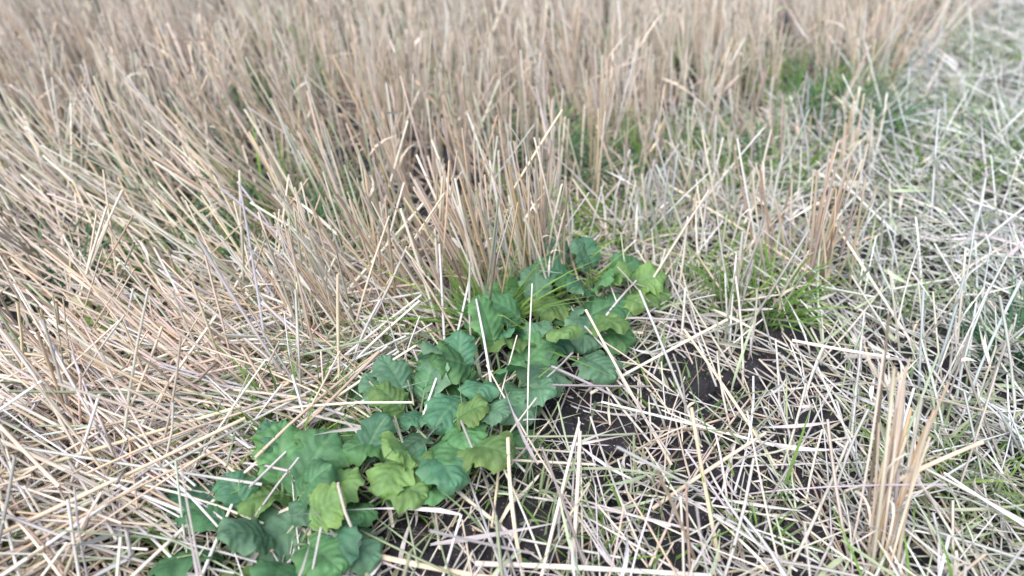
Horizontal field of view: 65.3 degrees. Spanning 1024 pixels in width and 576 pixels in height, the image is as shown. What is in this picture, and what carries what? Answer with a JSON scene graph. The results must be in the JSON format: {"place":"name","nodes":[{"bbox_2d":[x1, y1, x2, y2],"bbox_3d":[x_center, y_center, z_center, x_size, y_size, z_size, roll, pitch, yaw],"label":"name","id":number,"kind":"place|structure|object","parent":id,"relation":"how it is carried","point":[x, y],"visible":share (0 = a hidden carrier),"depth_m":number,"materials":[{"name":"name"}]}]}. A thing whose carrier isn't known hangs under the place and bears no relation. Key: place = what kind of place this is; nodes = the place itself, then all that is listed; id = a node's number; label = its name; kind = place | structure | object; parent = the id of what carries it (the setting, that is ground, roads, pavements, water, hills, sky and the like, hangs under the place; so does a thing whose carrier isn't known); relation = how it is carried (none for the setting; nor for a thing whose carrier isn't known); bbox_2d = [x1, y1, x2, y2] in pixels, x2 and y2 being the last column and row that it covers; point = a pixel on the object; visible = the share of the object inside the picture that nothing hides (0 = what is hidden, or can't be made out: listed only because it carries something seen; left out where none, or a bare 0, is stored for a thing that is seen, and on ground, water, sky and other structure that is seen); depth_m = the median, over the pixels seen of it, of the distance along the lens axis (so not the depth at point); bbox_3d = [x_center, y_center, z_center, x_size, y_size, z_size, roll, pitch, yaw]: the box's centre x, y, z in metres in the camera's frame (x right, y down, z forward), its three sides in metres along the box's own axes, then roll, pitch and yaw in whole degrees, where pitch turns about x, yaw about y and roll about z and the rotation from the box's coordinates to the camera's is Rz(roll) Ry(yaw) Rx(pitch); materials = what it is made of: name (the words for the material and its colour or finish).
{"place":"outdoors","nodes":[
{"label":"outdoors","id":0,"kind":"place"},
{"bbox_2d":[0,0,1023,575],"bbox_3d":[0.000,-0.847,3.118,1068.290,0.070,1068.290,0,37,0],"label":"ground","id":1,"kind":"structure","parent":0,"point":[550,404],"depth_m":1.81,"materials":[{"name":"soil"}]},
{"bbox_2d":[0,389,72,566],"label":"stubble clump","id":2,"kind":"object","parent":1,"relation":"on","point":[1,451],"visible":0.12,"depth_m":1.45,"materials":[{"name":"plant"}]},
{"bbox_2d":[0,289,199,465],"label":"stubble clump","id":3,"kind":"object","parent":1,"relation":"on","point":[84,342],"visible":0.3,"depth_m":1.52,"materials":[{"name":"plant"}]},
{"bbox_2d":[85,279,305,419],"bbox_3d":[-0.639,0.130,1.646,0.479,0.266,0.265,8,38,10],"label":"stubble clump","id":4,"kind":"object","parent":1,"relation":"on","point":[164,338],"visible":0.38,"depth_m":1.61,"materials":[{"name":"plant"}]},
{"bbox_2d":[148,419,384,575],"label":"broadleaf plant","id":5,"kind":"object","parent":1,"relation":"on","point":[317,466],"visible":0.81,"depth_m":1.33,"materials":[{"name":"green plant"}]},
{"bbox_2d":[173,311,401,505],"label":"green grass","id":6,"kind":"structure","parent":1,"relation":"on","point":[336,425],"depth_m":1.52,"materials":[{"name":"green plant"}]},
{"bbox_2d":[254,208,374,362],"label":"stubble clump","id":7,"kind":"object","parent":1,"relation":"on","point":[315,288],"visible":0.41,"depth_m":1.67,"materials":[{"name":"plant"}]},
{"bbox_2d":[237,412,454,573],"bbox_3d":[-0.320,0.353,1.405,0.340,0.155,0.346,-29,46,-33],"label":"broadleaf plant","id":8,"kind":"object","parent":1,"relation":"on","point":[418,494],"visible":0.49,"depth_m":1.36,"materials":[{"name":"green plant"}]},
{"bbox_2d":[320,191,467,337],"bbox_3d":[-0.236,-0.021,1.772,0.301,0.403,0.217,0,37,0],"label":"stubble clump","id":9,"kind":"object","parent":1,"relation":"on","point":[401,271],"visible":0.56,"depth_m":1.73,"materials":[{"name":"plant"}]},
{"bbox_2d":[341,355,516,499],"bbox_3d":[-0.168,0.253,1.498,0.355,0.148,0.365,0,37,0],"label":"broadleaf plant","id":10,"kind":"object","parent":1,"relation":"on","point":[446,470],"visible":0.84,"depth_m":1.42,"materials":[{"name":"green plant"}]},
{"bbox_2d":[385,156,534,299],"bbox_3d":[-0.130,-0.096,1.809,0.315,0.388,0.276,19,41,24],"label":"stubble clump","id":11,"kind":"object","parent":1,"relation":"on","point":[462,230],"visible":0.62,"depth_m":1.79,"materials":[{"name":"plant"}]},
{"bbox_2d":[385,329,539,468],"bbox_3d":[-0.107,0.222,1.537,0.295,0.157,0.299,-7,38,-9],"label":"broadleaf plant","id":12,"kind":"object","parent":1,"relation":"on","point":[462,343],"visible":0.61,"depth_m":1.47,"materials":[{"name":"green plant"}]},
{"bbox_2d":[319,225,617,378],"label":"green grass","id":13,"kind":"structure","parent":1,"relation":"on","point":[524,311],"depth_m":1.75,"materials":[{"name":"green plant"}]},
{"bbox_2d":[411,294,574,434],"bbox_3d":[-0.063,0.151,1.611,0.342,0.177,0.393,19,41,23],"label":"broadleaf plant","id":14,"kind":"object","parent":1,"relation":"on","point":[441,409],"visible":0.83,"depth_m":1.56,"materials":[{"name":"green plant"}]},
{"bbox_2d":[0,0,997,570],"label":"standing wheat stubble","id":15,"kind":"object","parent":1,"relation":"on","point":[48,92],"visible":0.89,"depth_m":2.40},
{"bbox_2d":[0,0,1023,575],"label":"flattened straw","id":16,"kind":"object","parent":1,"relation":"on","point":[144,488],"visible":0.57,"depth_m":1.58,"materials":[{"name":"beige plant"}]},
{"bbox_2d":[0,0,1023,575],"bbox_3d":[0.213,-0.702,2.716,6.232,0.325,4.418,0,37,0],"label":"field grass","id":17,"kind":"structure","parent":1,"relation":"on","point":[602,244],"depth_m":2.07,"materials":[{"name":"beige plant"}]},
{"bbox_2d":[467,125,572,302],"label":"stubble clump","id":18,"kind":"object","parent":1,"relation":"on","point":[534,244],"visible":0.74,"depth_m":1.79,"materials":[{"name":"plant"}]},
{"bbox_2d":[59,162,1023,575],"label":"soil clods","id":19,"kind":"object","parent":1,"relation":"on","point":[703,386],"visible":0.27,"depth_m":1.56,"materials":[{"name":"black soil"}]},
{"bbox_2d":[480,263,636,397],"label":"broadleaf plant","id":20,"kind":"object","parent":1,"relation":"on","point":[614,324],"visible":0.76,"depth_m":1.71,"materials":[{"name":"green plant"}]},
{"bbox_2d":[528,233,671,354],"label":"broadleaf plant","id":21,"kind":"object","parent":1,"relation":"on","point":[651,290],"visible":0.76,"depth_m":1.82,"materials":[{"name":"green plant"}]},
{"bbox_2d":[578,75,697,204],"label":"stubble clump","id":22,"kind":"object","parent":1,"relation":"on","point":[650,147],"visible":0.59,"depth_m":2.31,"materials":[{"name":"plant"}]},
{"bbox_2d":[605,131,707,270],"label":"stubble clump","id":23,"kind":"object","parent":1,"relation":"on","point":[636,209],"visible":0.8,"depth_m":2.06,"materials":[{"name":"plant"}]},
{"bbox_2d":[662,107,779,231],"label":"stubble clump","id":24,"kind":"object","parent":1,"relation":"on","point":[710,167],"visible":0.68,"depth_m":2.20,"materials":[{"name":"plant"}]},
{"bbox_2d":[676,214,823,358],"bbox_3d":[0.545,-0.032,1.823,0.254,0.287,0.268,-16,40,-20],"label":"stubble clump","id":25,"kind":"object","parent":1,"relation":"on","point":[749,267],"visible":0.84,"depth_m":1.81,"materials":[{"name":"plant"}]},
{"bbox_2d":[710,71,807,185],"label":"stubble clump","id":26,"kind":"object","parent":1,"relation":"on","point":[747,126],"visible":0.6,"depth_m":2.44,"materials":[{"name":"plant"}]},
{"bbox_2d":[734,138,798,277],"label":"stubble clump","id":27,"kind":"object","parent":1,"relation":"on","point":[762,188],"visible":0.7,"depth_m":1.96,"materials":[{"name":"plant"}]},
{"bbox_2d":[656,194,878,350],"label":"green grass","id":28,"kind":"structure","parent":1,"relation":"on","point":[793,301],"depth_m":1.88,"materials":[{"name":"green plant"}]},
{"bbox_2d":[784,140,878,302],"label":"stubble clump","id":29,"kind":"object","parent":1,"relation":"on","point":[831,231],"visible":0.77,"depth_m":1.86,"materials":[{"name":"plant"}]},
{"bbox_2d":[709,13,970,148],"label":"green grass","id":30,"kind":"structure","parent":1,"relation":"on","point":[815,92],"depth_m":2.69,"materials":[{"name":"green plant"}]},
{"bbox_2d":[792,83,888,193],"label":"stubble clump","id":31,"kind":"object","parent":1,"relation":"on","point":[856,132],"visible":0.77,"depth_m":2.37,"materials":[{"name":"plant"}]},
{"bbox_2d":[797,0,952,112],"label":"stubble clump","id":32,"kind":"object","parent":1,"relation":"on","point":[880,54],"visible":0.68,"depth_m":2.78,"materials":[{"name":"plant"}]},
{"bbox_2d":[835,314,959,575],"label":"stubble clump","id":33,"kind":"object","parent":1,"relation":"on","point":[896,438],"visible":0.97,"depth_m":1.26,"materials":[{"name":"plant"}]},
{"bbox_2d":[889,248,1023,418],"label":"stubble clump","id":34,"kind":"object","parent":1,"relation":"on","point":[959,296],"visible":0.83,"depth_m":1.65,"materials":[{"name":"plant"}]}
]}

